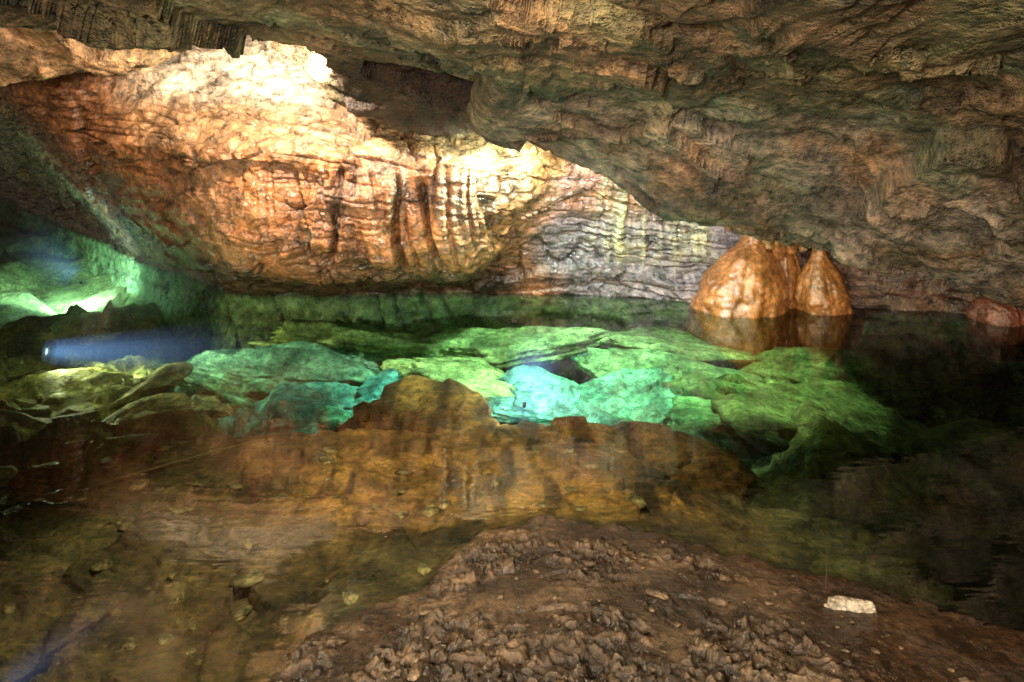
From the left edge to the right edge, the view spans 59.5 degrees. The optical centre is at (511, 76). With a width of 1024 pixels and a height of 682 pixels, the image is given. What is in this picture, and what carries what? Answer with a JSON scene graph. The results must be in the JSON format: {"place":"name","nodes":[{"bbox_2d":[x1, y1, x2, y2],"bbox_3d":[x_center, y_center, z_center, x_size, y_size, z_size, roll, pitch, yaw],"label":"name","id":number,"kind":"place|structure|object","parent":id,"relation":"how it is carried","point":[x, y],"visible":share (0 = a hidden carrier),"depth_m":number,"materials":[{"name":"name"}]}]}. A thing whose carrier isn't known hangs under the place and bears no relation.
{"place":"outdoors","nodes":[
{"label":"outdoors","id":0,"kind":"place"},
{"bbox_2d":[0,225,1023,681],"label":"ground","id":1,"kind":"structure","parent":0,"point":[942,597],"depth_m":2.80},
{"bbox_2d":[0,350,8,380],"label":"submerged rock","id":2,"kind":"object","parent":1,"relation":"on","point":[4,365],"visible":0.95,"depth_m":5.20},
{"bbox_2d":[0,408,12,421],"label":"submerged rock","id":3,"kind":"object","parent":1,"relation":"on","point":[4,414],"visible":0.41,"depth_m":4.28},
{"bbox_2d":[1,600,15,613],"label":"bed stone","id":4,"kind":"object","parent":1,"relation":"on","point":[9,606],"visible":1,"depth_m":2.67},
{"bbox_2d":[0,465,17,485],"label":"submerged rock","id":5,"kind":"object","parent":1,"relation":"on","point":[7,473],"visible":0.3,"depth_m":3.70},
{"bbox_2d":[0,505,22,514],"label":"submerged rock","id":6,"kind":"object","parent":1,"relation":"on","point":[9,510],"visible":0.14,"depth_m":3.25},
{"bbox_2d":[0,332,29,357],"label":"submerged rock","id":7,"kind":"object","parent":1,"relation":"on","point":[14,345],"visible":0.86,"depth_m":5.52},
{"bbox_2d":[0,486,38,511],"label":"submerged rock","id":8,"kind":"object","parent":1,"relation":"on","point":[11,499],"visible":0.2,"depth_m":3.48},
{"bbox_2d":[11,397,36,406],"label":"submerged rock","id":9,"kind":"object","parent":1,"relation":"on","point":[23,401],"visible":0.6,"depth_m":4.65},
{"bbox_2d":[0,315,56,333],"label":"submerged rock","id":10,"kind":"object","parent":1,"relation":"on","point":[33,324],"visible":0.59,"depth_m":5.95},
{"bbox_2d":[6,411,51,434],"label":"submerged rock","id":11,"kind":"object","parent":1,"relation":"on","point":[28,421],"visible":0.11,"depth_m":4.31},
{"bbox_2d":[18,406,51,417],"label":"submerged rock","id":12,"kind":"object","parent":1,"relation":"on","point":[35,412],"visible":0.56,"depth_m":4.54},
{"bbox_2d":[10,460,62,488],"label":"submerged rock","id":13,"kind":"object","parent":1,"relation":"on","point":[35,476],"visible":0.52,"depth_m":3.60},
{"bbox_2d":[25,347,49,355],"bbox_3d":[-2.006,1.550,5.025,1.470,0.491,0.491,0,0,2],"label":"underwater lamp","id":14,"kind":"object","parent":1,"relation":"on","point":[43,351],"visible":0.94,"depth_m":5.04,"materials":[{"name":"metal"}]},
{"bbox_2d":[7,368,73,381],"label":"submerged rock","id":15,"kind":"object","parent":1,"relation":"on","point":[9,379],"visible":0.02,"depth_m":5.17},
{"bbox_2d":[16,475,80,506],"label":"submerged rock","id":16,"kind":"object","parent":1,"relation":"on","point":[46,490],"visible":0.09,"depth_m":3.47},
{"bbox_2d":[28,331,78,343],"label":"submerged rock","id":17,"kind":"object","parent":1,"relation":"on","point":[52,337],"visible":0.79,"depth_m":5.66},
{"bbox_2d":[0,367,133,420],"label":"submerged rock","id":18,"kind":"object","parent":1,"relation":"on","point":[60,392],"visible":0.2,"depth_m":4.78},
{"bbox_2d":[51,410,99,422],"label":"submerged rock","id":19,"kind":"object","parent":1,"relation":"on","point":[88,416],"visible":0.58,"depth_m":4.27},
{"bbox_2d":[63,440,87,450],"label":"bed stone","id":20,"kind":"object","parent":1,"relation":"on","point":[71,445],"visible":1,"depth_m":3.71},
{"bbox_2d":[53,421,112,450],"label":"submerged rock","id":21,"kind":"object","parent":1,"relation":"on","point":[98,434],"visible":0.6,"depth_m":4.09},
{"bbox_2d":[77,327,121,347],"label":"submerged rock","id":22,"kind":"object","parent":1,"relation":"on","point":[91,337],"visible":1,"depth_m":5.54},
{"bbox_2d":[86,559,114,571],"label":"bed stone","id":23,"kind":"object","parent":1,"relation":"on","point":[100,565],"visible":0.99,"depth_m":2.84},
{"bbox_2d":[98,457,119,465],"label":"bed stone","id":24,"kind":"object","parent":1,"relation":"on","point":[108,461],"visible":0.88,"depth_m":3.60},
{"bbox_2d":[107,518,122,524],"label":"bed stone","id":25,"kind":"object","parent":1,"relation":"on","point":[118,521],"visible":1,"depth_m":3.11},
{"bbox_2d":[118,516,133,530],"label":"bed stone","id":26,"kind":"object","parent":1,"relation":"on","point":[127,522],"visible":0.98,"depth_m":3.11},
{"bbox_2d":[120,638,139,649],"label":"bed stone","id":27,"kind":"object","parent":1,"relation":"on","point":[129,643],"visible":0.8,"depth_m":2.48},
{"bbox_2d":[127,479,148,490],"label":"bed stone","id":28,"kind":"object","parent":1,"relation":"on","point":[139,485],"visible":1,"depth_m":3.40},
{"bbox_2d":[102,392,189,423],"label":"submerged rock","id":29,"kind":"object","parent":1,"relation":"on","point":[164,401],"visible":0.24,"depth_m":4.52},
{"bbox_2d":[109,362,193,408],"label":"submerged rock","id":30,"kind":"object","parent":1,"relation":"on","point":[165,377],"visible":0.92,"depth_m":4.77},
{"bbox_2d":[157,443,171,451],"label":"bed stone","id":31,"kind":"object","parent":1,"relation":"on","point":[165,447],"visible":1,"depth_m":3.71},
{"bbox_2d":[155,634,174,645],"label":"bed stone","id":32,"kind":"object","parent":1,"relation":"on","point":[162,639],"visible":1,"depth_m":2.50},
{"bbox_2d":[113,408,224,436],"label":"submerged rock","id":33,"kind":"object","parent":1,"relation":"on","point":[188,421],"visible":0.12,"depth_m":4.29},
{"bbox_2d":[78,438,264,492],"bbox_3d":[-1.339,1.544,3.580,0.727,0.024,0.022,0,0,-39],"label":"stick","id":34,"kind":"object","parent":1,"relation":"on","point":[132,474],"visible":1,"depth_m":3.54,"materials":[{"name":"brown wood"}]},
{"bbox_2d":[168,571,176,578],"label":"bed stone","id":35,"kind":"object","parent":1,"relation":"on","point":[171,575],"visible":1,"depth_m":2.81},
{"bbox_2d":[159,505,195,514],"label":"bed stone","id":36,"kind":"object","parent":1,"relation":"on","point":[175,509],"visible":1,"depth_m":3.27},
{"bbox_2d":[172,596,184,602],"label":"bed stone","id":37,"kind":"object","parent":1,"relation":"on","point":[181,599],"visible":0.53,"depth_m":2.69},
{"bbox_2d":[185,647,196,653],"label":"bed stone","id":38,"kind":"object","parent":1,"relation":"on","point":[188,650],"visible":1,"depth_m":2.46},
{"bbox_2d":[188,653,203,665],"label":"bed stone","id":39,"kind":"object","parent":1,"relation":"on","point":[196,659],"visible":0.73,"depth_m":2.42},
{"bbox_2d":[190,480,202,486],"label":"bed stone","id":40,"kind":"object","parent":1,"relation":"on","point":[195,483],"visible":1,"depth_m":3.46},
{"bbox_2d":[189,389,221,403],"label":"submerged rock","id":41,"kind":"object","parent":1,"relation":"on","point":[202,394],"visible":0.38,"depth_m":5.32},
{"bbox_2d":[189,399,227,417],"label":"submerged rock","id":42,"kind":"object","parent":1,"relation":"on","point":[213,409],"visible":0.49,"depth_m":4.78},
{"bbox_2d":[222,403,234,415],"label":"submerged rock","id":43,"kind":"object","parent":1,"relation":"on","point":[230,410],"visible":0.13,"depth_m":5.00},
{"bbox_2d":[227,483,242,488],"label":"bed stone","id":44,"kind":"object","parent":1,"relation":"on","point":[234,486],"visible":1,"depth_m":3.42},
{"bbox_2d":[221,391,255,408],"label":"submerged rock","id":45,"kind":"object","parent":1,"relation":"on","point":[235,399],"visible":0.45,"depth_m":5.23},
{"bbox_2d":[231,605,252,621],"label":"bed stone","id":46,"kind":"object","parent":1,"relation":"on","point":[240,613],"visible":0.94,"depth_m":2.63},
{"bbox_2d":[229,568,264,587],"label":"bed stone","id":47,"kind":"object","parent":1,"relation":"on","point":[251,578],"visible":1,"depth_m":2.75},
{"bbox_2d":[243,538,252,548],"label":"bed stone","id":48,"kind":"object","parent":1,"relation":"on","point":[248,542],"visible":1,"depth_m":3.00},
{"bbox_2d":[238,381,274,400],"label":"submerged rock","id":49,"kind":"object","parent":1,"relation":"on","point":[259,391],"visible":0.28,"depth_m":5.05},
{"bbox_2d":[267,493,289,499],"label":"bed stone","id":50,"kind":"object","parent":1,"relation":"on","point":[277,496],"visible":0.4,"depth_m":3.31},
{"bbox_2d":[279,615,288,626],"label":"bed stone","id":51,"kind":"object","parent":1,"relation":"on","point":[283,620],"visible":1,"depth_m":2.56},
{"bbox_2d":[186,341,382,394],"bbox_3d":[-1.345,1.797,5.330,1.429,0.374,0.599,0,0,-8],"label":"submerged rock","id":52,"kind":"object","parent":1,"relation":"on","point":[220,371],"visible":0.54,"depth_m":5.27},
{"bbox_2d":[238,381,359,438],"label":"submerged rock","id":53,"kind":"object","parent":1,"relation":"on","point":[288,407],"visible":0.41,"depth_m":4.73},
{"bbox_2d":[311,451,334,462],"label":"bed stone","id":54,"kind":"object","parent":1,"relation":"on","point":[323,456],"visible":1,"depth_m":3.65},
{"bbox_2d":[323,447,336,452],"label":"bed stone","id":55,"kind":"object","parent":1,"relation":"on","point":[329,449],"visible":0.94,"depth_m":3.72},
{"bbox_2d":[318,405,352,430],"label":"submerged rock","id":56,"kind":"object","parent":1,"relation":"on","point":[332,418],"visible":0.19,"depth_m":4.61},
{"bbox_2d":[336,637,346,644],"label":"mud clod","id":57,"kind":"object","parent":1,"relation":"on","point":[340,640],"visible":1,"depth_m":2.33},
{"bbox_2d":[247,319,440,369],"bbox_3d":[-0.927,1.767,5.870,1.580,0.374,0.579,0,0,0],"label":"submerged rock","id":58,"kind":"object","parent":1,"relation":"on","point":[338,334],"visible":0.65,"depth_m":5.72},
{"bbox_2d":[340,591,359,605],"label":"bed stone","id":59,"kind":"object","parent":1,"relation":"on","point":[349,598],"visible":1,"depth_m":2.62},
{"bbox_2d":[332,348,379,369],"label":"submerged rock","id":60,"kind":"object","parent":1,"relation":"on","point":[371,364],"visible":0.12,"depth_m":5.61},
{"bbox_2d":[322,344,398,365],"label":"submerged rock","id":61,"kind":"object","parent":1,"relation":"on","point":[379,358],"visible":0.23,"depth_m":5.62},
{"bbox_2d":[344,368,401,409],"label":"submerged rock","id":62,"kind":"object","parent":1,"relation":"on","point":[370,389],"visible":0.22,"depth_m":4.91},
{"bbox_2d":[394,511,409,519],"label":"bed stone","id":63,"kind":"object","parent":1,"relation":"on","point":[401,514],"visible":0.48,"depth_m":3.19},
{"bbox_2d":[394,468,414,474],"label":"bed stone","id":64,"kind":"object","parent":1,"relation":"on","point":[401,471],"visible":1,"depth_m":3.57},
{"bbox_2d":[407,661,423,681],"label":"mud clod","id":65,"kind":"object","parent":1,"relation":"on","point":[415,672],"visible":1,"depth_m":2.15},
{"bbox_2d":[334,375,508,433],"bbox_3d":[-0.468,1.915,4.071,1.159,0.822,1.049,0,0,20],"label":"boulder","id":66,"kind":"object","parent":1,"relation":"on","point":[412,403],"visible":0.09,"depth_m":4.25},
{"bbox_2d":[416,564,431,575],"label":"bed stone","id":67,"kind":"object","parent":1,"relation":"on","point":[423,569],"visible":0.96,"depth_m":2.76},
{"bbox_2d":[418,608,432,614],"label":"mud clod","id":68,"kind":"object","parent":1,"relation":"on","point":[421,611],"visible":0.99,"depth_m":2.45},
{"bbox_2d":[422,643,431,650],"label":"mud clod","id":69,"kind":"object","parent":1,"relation":"on","point":[427,646],"visible":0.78,"depth_m":2.30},
{"bbox_2d":[421,505,439,518],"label":"bed stone","id":70,"kind":"object","parent":1,"relation":"on","point":[429,511],"visible":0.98,"depth_m":3.25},
{"bbox_2d":[432,646,442,650],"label":"mud clod","id":71,"kind":"object","parent":1,"relation":"on","point":[436,648],"visible":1,"depth_m":2.25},
{"bbox_2d":[438,499,450,509],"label":"bed stone","id":72,"kind":"object","parent":1,"relation":"on","point":[443,504],"visible":1,"depth_m":3.28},
{"bbox_2d":[379,356,531,421],"bbox_3d":[-0.250,1.775,5.047,1.098,0.290,0.666,0,0,33],"label":"submerged rock","id":73,"kind":"object","parent":1,"relation":"on","point":[480,375],"visible":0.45,"depth_m":5.03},
{"bbox_2d":[488,647,495,654],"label":"mud clod","id":74,"kind":"object","parent":1,"relation":"on","point":[491,650],"visible":1,"depth_m":2.23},
{"bbox_2d":[490,478,500,486],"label":"bed stone","id":75,"kind":"object","parent":1,"relation":"on","point":[495,482],"visible":1,"depth_m":3.36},
{"bbox_2d":[496,592,503,598],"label":"mud clod","id":76,"kind":"object","parent":1,"relation":"on","point":[500,595],"visible":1,"depth_m":2.49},
{"bbox_2d":[496,554,505,564],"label":"mud clod","id":77,"kind":"object","parent":1,"relation":"on","point":[500,559],"visible":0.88,"depth_m":2.70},
{"bbox_2d":[410,326,616,372],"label":"submerged rock","id":78,"kind":"object","parent":1,"relation":"on","point":[506,349],"visible":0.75,"depth_m":5.57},
{"bbox_2d":[487,365,581,422],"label":"submerged rock","id":79,"kind":"object","parent":1,"relation":"on","point":[545,395],"visible":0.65,"depth_m":4.78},
{"bbox_2d":[532,447,541,453],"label":"bed stone","id":80,"kind":"object","parent":1,"relation":"on","point":[537,450],"visible":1,"depth_m":3.75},
{"bbox_2d":[535,502,547,506],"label":"bed stone","id":81,"kind":"object","parent":1,"relation":"on","point":[541,504],"visible":1,"depth_m":3.18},
{"bbox_2d":[564,444,574,453],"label":"bed stone","id":82,"kind":"object","parent":1,"relation":"on","point":[570,449],"visible":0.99,"depth_m":3.69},
{"bbox_2d":[564,486,577,490],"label":"bed stone","id":83,"kind":"object","parent":1,"relation":"on","point":[569,488],"visible":1,"depth_m":3.31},
{"bbox_2d":[574,506,587,510],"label":"bed stone","id":84,"kind":"object","parent":1,"relation":"on","point":[581,508],"visible":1,"depth_m":3.16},
{"bbox_2d":[579,536,590,541],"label":"mud clod","id":85,"kind":"object","parent":1,"relation":"on","point":[586,539],"visible":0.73,"depth_m":2.83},
{"bbox_2d":[578,560,595,565],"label":"mud clod","id":86,"kind":"object","parent":1,"relation":"on","point":[588,563],"visible":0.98,"depth_m":2.68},
{"bbox_2d":[570,347,607,369],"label":"submerged rock","id":87,"kind":"object","parent":1,"relation":"on","point":[573,361],"visible":0.16,"depth_m":5.60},
{"bbox_2d":[579,462,599,469],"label":"bed stone","id":88,"kind":"object","parent":1,"relation":"on","point":[589,465],"visible":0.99,"depth_m":3.54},
{"bbox_2d":[558,407,633,425],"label":"submerged rock","id":89,"kind":"object","parent":1,"relation":"on","point":[596,415],"visible":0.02,"depth_m":4.37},
{"bbox_2d":[539,366,679,425],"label":"submerged rock","id":90,"kind":"object","parent":1,"relation":"on","point":[645,395],"visible":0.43,"depth_m":4.82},
{"bbox_2d":[609,606,622,612],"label":"mud clod","id":91,"kind":"object","parent":1,"relation":"on","point":[612,608],"visible":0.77,"depth_m":2.41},
{"bbox_2d":[624,495,645,508],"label":"bed stone","id":92,"kind":"object","parent":1,"relation":"on","point":[640,501],"visible":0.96,"depth_m":3.22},
{"bbox_2d":[539,416,758,503],"bbox_3d":[0.283,1.788,3.694,1.516,0.515,0.963,0,0,0],"label":"boulder","id":93,"kind":"object","parent":1,"relation":"on","point":[694,462],"visible":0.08,"depth_m":3.89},
{"bbox_2d":[646,588,669,599],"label":"mud clod","id":94,"kind":"object","parent":1,"relation":"on","point":[661,594],"visible":1,"depth_m":2.49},
{"bbox_2d":[574,348,766,385],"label":"submerged rock","id":95,"kind":"object","parent":1,"relation":"on","point":[594,363],"visible":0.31,"depth_m":5.25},
{"bbox_2d":[595,323,758,369],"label":"submerged rock","id":96,"kind":"object","parent":1,"relation":"on","point":[669,339],"visible":0.5,"depth_m":5.49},
{"bbox_2d":[696,638,713,650],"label":"mud clod","id":97,"kind":"object","parent":1,"relation":"on","point":[703,644],"visible":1,"depth_m":2.24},
{"bbox_2d":[661,371,757,399],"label":"submerged rock","id":98,"kind":"object","parent":1,"relation":"on","point":[692,384],"visible":0.16,"depth_m":4.79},
{"bbox_2d":[666,396,755,469],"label":"submerged rock","id":99,"kind":"object","parent":1,"relation":"on","point":[695,416],"visible":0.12,"depth_m":4.30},
{"bbox_2d":[708,597,729,605],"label":"mud clod","id":100,"kind":"object","parent":1,"relation":"on","point":[721,601],"visible":1,"depth_m":2.48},
{"bbox_2d":[718,573,726,580],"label":"mud clod","id":101,"kind":"object","parent":1,"relation":"on","point":[722,577],"visible":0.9,"depth_m":2.63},
{"bbox_2d":[721,641,730,646],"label":"mud clod","id":102,"kind":"object","parent":1,"relation":"on","point":[726,643],"visible":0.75,"depth_m":2.29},
{"bbox_2d":[682,235,790,352],"bbox_3d":[1.440,1.434,5.856,0.748,1.080,0.636,0,0,0],"label":"stalagmite","id":103,"kind":"object","parent":1,"relation":"on","point":[740,300],"visible":0.78,"depth_m":5.63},
{"bbox_2d":[716,374,758,386],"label":"submerged rock","id":104,"kind":"object","parent":1,"relation":"on","point":[736,378],"visible":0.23,"depth_m":4.99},
{"bbox_2d":[752,446,767,460],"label":"submerged rock","id":105,"kind":"object","parent":1,"relation":"on","point":[757,454],"visible":0.06,"depth_m":4.17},
{"bbox_2d":[774,252,801,346],"bbox_3d":[1.780,1.422,5.926,0.306,1.215,0.291,0,0,0],"label":"stalagmite","id":106,"kind":"object","parent":1,"relation":"on","point":[788,335],"visible":0.17,"depth_m":5.81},
{"bbox_2d":[709,377,928,462],"bbox_3d":[1.880,1.903,4.555,1.800,0.626,1.242,0,0,0],"label":"submerged rock","id":107,"kind":"object","parent":1,"relation":"on","point":[761,419],"visible":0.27,"depth_m":4.46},
{"bbox_2d":[794,249,855,348],"bbox_3d":[2.029,1.443,5.808,0.409,0.933,0.391,0,0,0],"label":"stalagmite","id":108,"kind":"object","parent":1,"relation":"on","point":[824,312],"visible":0.8,"depth_m":5.67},
{"bbox_2d":[745,399,935,533],"bbox_3d":[1.498,1.847,3.881,0.912,0.473,1.196,0,0,43],"label":"submerged rock","id":109,"kind":"object","parent":1,"relation":"on","point":[824,464],"visible":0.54,"depth_m":3.81,"materials":[{"name":"stone"}]},
{"bbox_2d":[737,347,944,418],"bbox_3d":[1.893,1.830,5.316,1.336,0.439,0.817,0,0,0],"label":"submerged rock","id":110,"kind":"object","parent":1,"relation":"on","point":[906,390],"visible":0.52,"depth_m":5.20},
{"bbox_2d":[823,595,876,612],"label":"pale stone","id":111,"kind":"object","parent":1,"relation":"on","point":[837,602],"visible":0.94,"depth_m":2.48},
{"bbox_2d":[870,647,880,653],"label":"mud clod","id":112,"kind":"object","parent":1,"relation":"on","point":[875,650],"visible":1,"depth_m":2.28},
{"bbox_2d":[892,418,1023,528],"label":"submerged rock","id":113,"kind":"object","parent":1,"relation":"on","point":[967,470],"visible":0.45,"depth_m":3.94,"materials":[{"name":"stone"}]},
{"bbox_2d":[958,676,971,681],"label":"mud clod","id":114,"kind":"object","parent":1,"relation":"on","point":[964,679],"visible":1,"depth_m":2.19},
{"bbox_2d":[966,296,1023,361],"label":"stalagmite","id":115,"kind":"object","parent":1,"relation":"on","point":[995,330],"visible":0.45,"depth_m":5.42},
{"bbox_2d":[0,0,1023,309],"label":"cave ceiling","id":116,"kind":"structure","parent":0,"point":[882,136],"depth_m":3.96,"materials":[{"name":"stone"}]},
{"bbox_2d":[762,240,774,250],"bbox_3d":[1.670,0.936,5.800,0.431,0.384,0.408,0,0,0],"label":"stalactite","id":117,"kind":"object","parent":116,"relation":"hanging from","point":[769,245],"visible":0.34,"depth_m":5.77},
{"bbox_2d":[770,240,787,261],"bbox_3d":[1.745,0.982,5.835,0.551,0.466,0.498,0,0,44],"label":"stalagmite","id":118,"kind":"object","parent":116,"relation":"hanging from","point":[779,251],"visible":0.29,"depth_m":5.79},
{"bbox_2d":[787,244,798,255],"bbox_3d":[1.816,0.968,5.797,0.415,0.380,0.448,0,0,19],"label":"stalactite","id":119,"kind":"object","parent":116,"relation":"hanging from","point":[792,250],"visible":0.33,"depth_m":5.77},
{"bbox_2d":[798,245,807,252],"bbox_3d":[1.898,0.957,5.848,0.436,0.383,0.444,0,0,0],"label":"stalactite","id":120,"kind":"object","parent":116,"relation":"hanging from","point":[801,249],"visible":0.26,"depth_m":5.82},
{"bbox_2d":[0,35,1023,402],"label":"cave wall","id":121,"kind":"structure","parent":0,"point":[208,199],"depth_m":5.82,"materials":[{"name":"stone"}]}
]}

